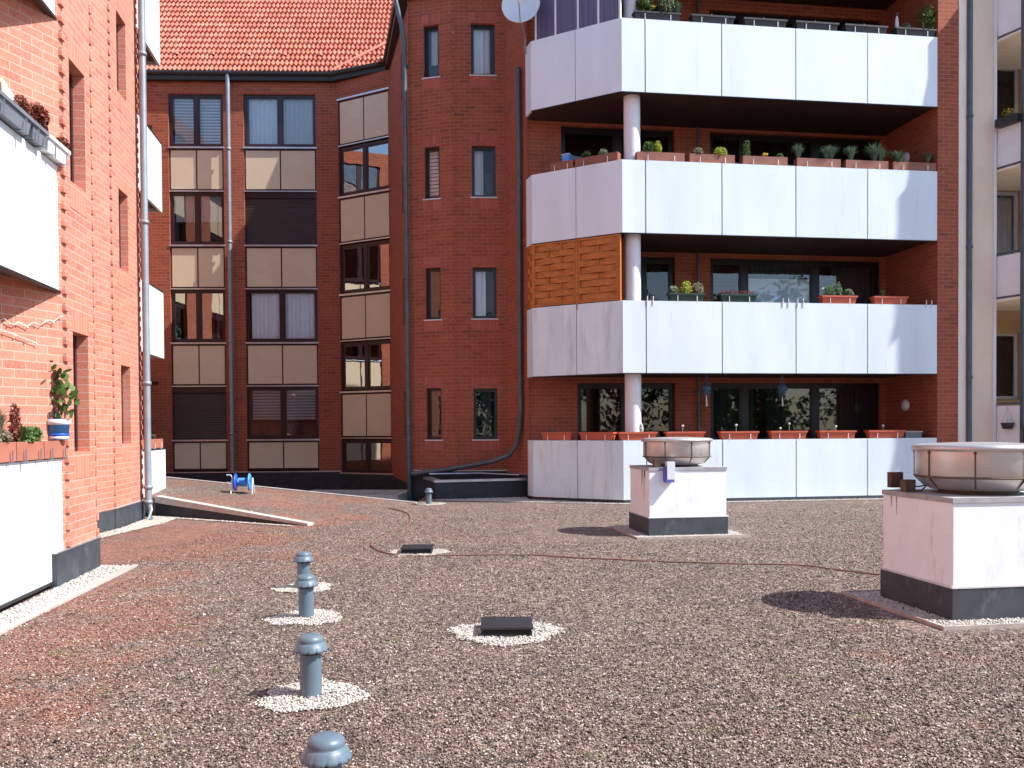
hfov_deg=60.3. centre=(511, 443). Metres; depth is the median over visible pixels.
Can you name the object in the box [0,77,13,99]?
paper bag
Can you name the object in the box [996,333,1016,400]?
window
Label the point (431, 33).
window
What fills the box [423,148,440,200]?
window
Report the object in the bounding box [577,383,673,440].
window
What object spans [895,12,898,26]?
parasol
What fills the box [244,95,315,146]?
window
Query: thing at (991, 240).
apartment building
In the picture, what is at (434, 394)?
window
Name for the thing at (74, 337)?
window
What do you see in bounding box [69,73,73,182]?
window
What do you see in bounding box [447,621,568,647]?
pebble ring
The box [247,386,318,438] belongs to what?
window
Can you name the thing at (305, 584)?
vent pipe
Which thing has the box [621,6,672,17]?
window
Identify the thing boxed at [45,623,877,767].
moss
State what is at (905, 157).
wall lamp
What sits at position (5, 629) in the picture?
kerb strip
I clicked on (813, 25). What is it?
flower box
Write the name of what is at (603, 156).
flower box
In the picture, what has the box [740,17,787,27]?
flower box
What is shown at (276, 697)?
pebble ring
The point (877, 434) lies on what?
flower box
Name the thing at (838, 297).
flower box
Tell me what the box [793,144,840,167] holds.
flower box
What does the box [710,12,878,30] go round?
window
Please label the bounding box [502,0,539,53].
satellite dish
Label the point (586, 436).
flower box
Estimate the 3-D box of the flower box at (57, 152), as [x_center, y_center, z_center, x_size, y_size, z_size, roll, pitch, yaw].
[-4.427,-2.858,8.477,0.216,0.315,0.648,-1,1,-8]
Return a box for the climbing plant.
[533,138,561,172]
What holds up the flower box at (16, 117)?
attached to the apartment building at (69, 244)
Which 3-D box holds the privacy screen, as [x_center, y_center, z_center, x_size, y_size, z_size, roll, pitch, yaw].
[1.238,-3.413,17.982,2.240,1.430,0.300,0,1,31]
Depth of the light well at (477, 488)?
18.86 m
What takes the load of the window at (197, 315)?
in the apartment building at (337, 252)
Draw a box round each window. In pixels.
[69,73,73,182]
[73,335,77,451]
[116,23,117,90]
[118,195,120,267]
[121,367,122,443]
[169,94,222,146]
[170,192,224,244]
[171,290,225,341]
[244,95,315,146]
[246,290,317,341]
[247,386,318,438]
[340,139,388,196]
[341,240,389,293]
[342,340,390,390]
[343,440,391,472]
[422,26,440,79]
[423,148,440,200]
[424,268,441,320]
[425,388,442,440]
[469,25,496,75]
[470,147,497,197]
[471,268,497,319]
[472,389,498,440]
[561,127,672,160]
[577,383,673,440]
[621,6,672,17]
[641,257,673,300]
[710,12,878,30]
[710,133,878,167]
[710,259,878,303]
[711,383,878,439]
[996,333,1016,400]
[997,69,1017,118]
[997,192,1017,256]
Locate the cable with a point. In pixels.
(611, 558)
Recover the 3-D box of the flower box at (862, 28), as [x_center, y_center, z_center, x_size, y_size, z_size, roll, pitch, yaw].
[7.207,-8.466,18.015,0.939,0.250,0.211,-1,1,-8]
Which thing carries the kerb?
on the ground at (126, 548)
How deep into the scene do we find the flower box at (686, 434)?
17.53 m
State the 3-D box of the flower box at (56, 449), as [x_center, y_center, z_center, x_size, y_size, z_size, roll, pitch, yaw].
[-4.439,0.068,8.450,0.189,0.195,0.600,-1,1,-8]
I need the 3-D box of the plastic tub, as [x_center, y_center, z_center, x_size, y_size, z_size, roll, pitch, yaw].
[1.115,-5.801,18.004,0.176,0.225,0.110,0,1,31]
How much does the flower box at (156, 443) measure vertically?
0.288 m
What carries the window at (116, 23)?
in the apartment building at (69, 244)
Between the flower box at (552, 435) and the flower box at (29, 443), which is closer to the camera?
the flower box at (29, 443)
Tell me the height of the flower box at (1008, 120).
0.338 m
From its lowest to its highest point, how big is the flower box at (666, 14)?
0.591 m
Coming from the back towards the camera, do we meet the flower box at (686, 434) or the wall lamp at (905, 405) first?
the wall lamp at (905, 405)
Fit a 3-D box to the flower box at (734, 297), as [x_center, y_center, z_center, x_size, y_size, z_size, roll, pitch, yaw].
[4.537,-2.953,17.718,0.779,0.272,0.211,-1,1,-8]
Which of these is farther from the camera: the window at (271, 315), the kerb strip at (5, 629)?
the window at (271, 315)
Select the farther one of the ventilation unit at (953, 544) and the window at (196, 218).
the window at (196, 218)
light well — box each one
[311,490,407,500]
[423,472,526,499]
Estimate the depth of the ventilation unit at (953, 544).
6.83 m
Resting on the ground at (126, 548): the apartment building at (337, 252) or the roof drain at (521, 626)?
the apartment building at (337, 252)
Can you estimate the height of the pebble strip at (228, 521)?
0.034 m
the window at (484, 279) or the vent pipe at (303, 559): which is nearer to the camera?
the vent pipe at (303, 559)
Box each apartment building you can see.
[0,0,165,610]
[137,0,529,501]
[525,0,958,502]
[958,0,1023,442]
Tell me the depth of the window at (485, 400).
20.35 m
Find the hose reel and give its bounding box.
[226,473,254,493]
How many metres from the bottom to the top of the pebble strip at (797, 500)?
0.031 m
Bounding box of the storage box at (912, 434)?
[898,431,922,437]
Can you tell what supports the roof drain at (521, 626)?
on the pebble ring at (473, 632)
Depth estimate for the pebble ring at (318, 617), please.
6.93 m
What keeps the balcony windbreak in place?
on the apartment building at (627, 85)
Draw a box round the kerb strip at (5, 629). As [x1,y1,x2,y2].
[0,564,137,634]
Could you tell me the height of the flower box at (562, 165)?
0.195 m
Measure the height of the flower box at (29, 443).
0.539 m
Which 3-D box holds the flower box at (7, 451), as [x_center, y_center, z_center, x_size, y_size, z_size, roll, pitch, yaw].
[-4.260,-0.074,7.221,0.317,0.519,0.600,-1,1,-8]
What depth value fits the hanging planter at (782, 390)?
18.01 m
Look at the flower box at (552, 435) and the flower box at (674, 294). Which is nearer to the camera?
the flower box at (674, 294)
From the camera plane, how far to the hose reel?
16.95 m
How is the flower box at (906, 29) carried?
on the apartment building at (627, 85)
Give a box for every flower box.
[0,89,33,134]
[0,408,15,464]
[5,403,43,463]
[19,101,50,149]
[36,133,71,166]
[37,440,67,461]
[151,435,162,448]
[541,430,575,440]
[550,160,574,171]
[575,149,620,166]
[579,432,616,440]
[617,423,657,440]
[631,0,682,20]
[635,141,684,161]
[664,425,705,437]
[666,281,704,301]
[687,147,734,164]
[688,14,735,24]
[717,290,757,302]
[717,424,758,440]
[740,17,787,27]
[740,139,787,165]
[767,423,807,439]
[792,20,838,30]
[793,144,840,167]
[815,425,856,439]
[817,282,857,303]
[840,23,887,33]
[842,141,888,169]
[864,425,905,438]
[869,289,908,304]
[889,149,936,170]
[891,4,936,36]
[995,108,1020,128]
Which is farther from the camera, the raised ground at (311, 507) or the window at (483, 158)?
the window at (483, 158)
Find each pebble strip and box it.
[0,564,129,627]
[98,516,176,537]
[155,516,293,526]
[432,497,618,503]
[619,498,883,504]
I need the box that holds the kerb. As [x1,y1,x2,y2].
[155,495,313,525]
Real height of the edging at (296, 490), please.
0.979 m
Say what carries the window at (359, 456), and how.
in the apartment building at (337, 252)
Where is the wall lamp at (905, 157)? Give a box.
[901,152,909,161]
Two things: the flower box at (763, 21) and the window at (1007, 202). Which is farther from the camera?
the window at (1007, 202)
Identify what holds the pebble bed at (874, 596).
on the ground at (126, 548)
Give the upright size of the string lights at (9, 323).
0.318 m
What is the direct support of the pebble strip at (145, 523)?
on the ground at (126, 548)
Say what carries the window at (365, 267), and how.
in the apartment building at (337, 252)
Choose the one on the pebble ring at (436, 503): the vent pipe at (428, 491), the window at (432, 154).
the vent pipe at (428, 491)
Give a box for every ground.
[0,496,1023,767]
[147,478,413,522]
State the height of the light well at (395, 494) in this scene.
0.300 m
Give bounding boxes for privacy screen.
[527,234,624,309]
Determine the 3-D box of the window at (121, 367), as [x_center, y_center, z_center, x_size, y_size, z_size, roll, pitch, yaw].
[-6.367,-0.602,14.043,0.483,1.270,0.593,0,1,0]
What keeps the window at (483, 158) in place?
in the apartment building at (337, 252)
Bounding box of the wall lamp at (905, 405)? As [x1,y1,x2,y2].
[901,399,908,410]
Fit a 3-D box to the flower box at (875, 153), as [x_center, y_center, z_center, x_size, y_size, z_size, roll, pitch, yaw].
[7.257,-5.888,18.042,1.053,0.592,0.492,-1,1,-8]
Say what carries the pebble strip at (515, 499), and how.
on the ground at (126, 548)
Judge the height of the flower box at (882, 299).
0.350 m
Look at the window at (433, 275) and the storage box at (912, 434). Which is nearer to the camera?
the storage box at (912, 434)
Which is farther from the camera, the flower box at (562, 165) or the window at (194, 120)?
the window at (194, 120)
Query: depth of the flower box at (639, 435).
17.39 m
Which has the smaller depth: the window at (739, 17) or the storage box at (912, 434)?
the storage box at (912, 434)
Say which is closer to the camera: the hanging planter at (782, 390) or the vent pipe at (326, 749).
the vent pipe at (326, 749)
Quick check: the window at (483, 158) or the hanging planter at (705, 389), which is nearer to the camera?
the hanging planter at (705, 389)
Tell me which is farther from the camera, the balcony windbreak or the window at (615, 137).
the window at (615, 137)
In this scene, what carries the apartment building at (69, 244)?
on the ground at (126, 548)
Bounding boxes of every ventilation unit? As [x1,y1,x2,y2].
[629,437,727,535]
[880,442,1023,620]
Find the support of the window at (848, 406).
in the apartment building at (627, 85)
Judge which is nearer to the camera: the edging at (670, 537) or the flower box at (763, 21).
the edging at (670, 537)
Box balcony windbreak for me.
[535,0,621,39]
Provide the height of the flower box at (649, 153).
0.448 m
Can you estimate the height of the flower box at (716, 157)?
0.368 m
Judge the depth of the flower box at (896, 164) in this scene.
18.14 m
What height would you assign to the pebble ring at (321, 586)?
0.030 m
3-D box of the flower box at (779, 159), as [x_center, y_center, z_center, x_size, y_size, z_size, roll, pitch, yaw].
[5.073,-5.836,17.737,0.944,0.527,0.189,-1,1,-8]
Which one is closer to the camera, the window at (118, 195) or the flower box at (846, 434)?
the window at (118, 195)
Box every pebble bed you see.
[614,526,747,537]
[848,591,1023,625]
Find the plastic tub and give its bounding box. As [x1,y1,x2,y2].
[561,153,571,160]
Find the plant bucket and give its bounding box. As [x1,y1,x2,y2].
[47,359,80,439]
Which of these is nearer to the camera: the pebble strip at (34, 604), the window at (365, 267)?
the pebble strip at (34, 604)
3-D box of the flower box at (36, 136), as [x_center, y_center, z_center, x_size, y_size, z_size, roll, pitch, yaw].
[-4.363,-2.912,7.998,0.295,0.439,0.514,-1,1,-8]
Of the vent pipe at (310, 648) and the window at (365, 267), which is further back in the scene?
the window at (365, 267)
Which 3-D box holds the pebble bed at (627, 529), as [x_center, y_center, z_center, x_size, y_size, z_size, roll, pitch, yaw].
[2.363,1.252,12.621,1.613,0.034,1.459,-1,1,-8]
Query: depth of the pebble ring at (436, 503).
17.51 m
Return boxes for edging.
[166,477,416,502]
[610,525,750,539]
[841,589,1023,630]
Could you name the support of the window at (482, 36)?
in the apartment building at (337, 252)
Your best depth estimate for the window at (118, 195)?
14.19 m
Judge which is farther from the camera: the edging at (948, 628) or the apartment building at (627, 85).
the apartment building at (627, 85)
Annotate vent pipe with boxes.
[293,551,313,575]
[293,573,317,618]
[293,633,327,698]
[300,731,351,767]
[424,488,432,504]
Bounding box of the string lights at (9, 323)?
[0,316,62,344]
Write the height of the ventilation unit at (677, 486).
1.372 m
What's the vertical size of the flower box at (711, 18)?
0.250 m
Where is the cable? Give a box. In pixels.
[371,508,879,574]
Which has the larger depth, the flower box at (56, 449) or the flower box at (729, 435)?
the flower box at (729, 435)
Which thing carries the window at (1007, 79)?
in the apartment building at (991, 240)
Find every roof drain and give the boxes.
[400,544,433,553]
[480,616,532,636]
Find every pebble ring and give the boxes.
[252,678,371,713]
[261,608,341,625]
[270,581,332,592]
[389,549,453,556]
[414,502,445,505]
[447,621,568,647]
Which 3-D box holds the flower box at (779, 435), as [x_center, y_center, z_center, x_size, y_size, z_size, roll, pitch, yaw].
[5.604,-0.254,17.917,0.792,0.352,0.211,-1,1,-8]
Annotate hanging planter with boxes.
[701,374,711,406]
[776,374,787,405]
[1001,407,1013,428]
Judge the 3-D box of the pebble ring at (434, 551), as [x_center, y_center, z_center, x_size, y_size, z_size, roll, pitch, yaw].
[-1.128,1.309,10.698,0.751,0.029,0.724,-1,1,-30]
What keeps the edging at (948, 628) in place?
on the ground at (126, 548)
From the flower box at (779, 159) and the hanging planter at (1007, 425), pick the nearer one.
the flower box at (779, 159)
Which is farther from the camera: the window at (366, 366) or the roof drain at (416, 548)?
the window at (366, 366)
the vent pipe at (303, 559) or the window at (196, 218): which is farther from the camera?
the window at (196, 218)
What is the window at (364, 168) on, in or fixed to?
in the apartment building at (337, 252)

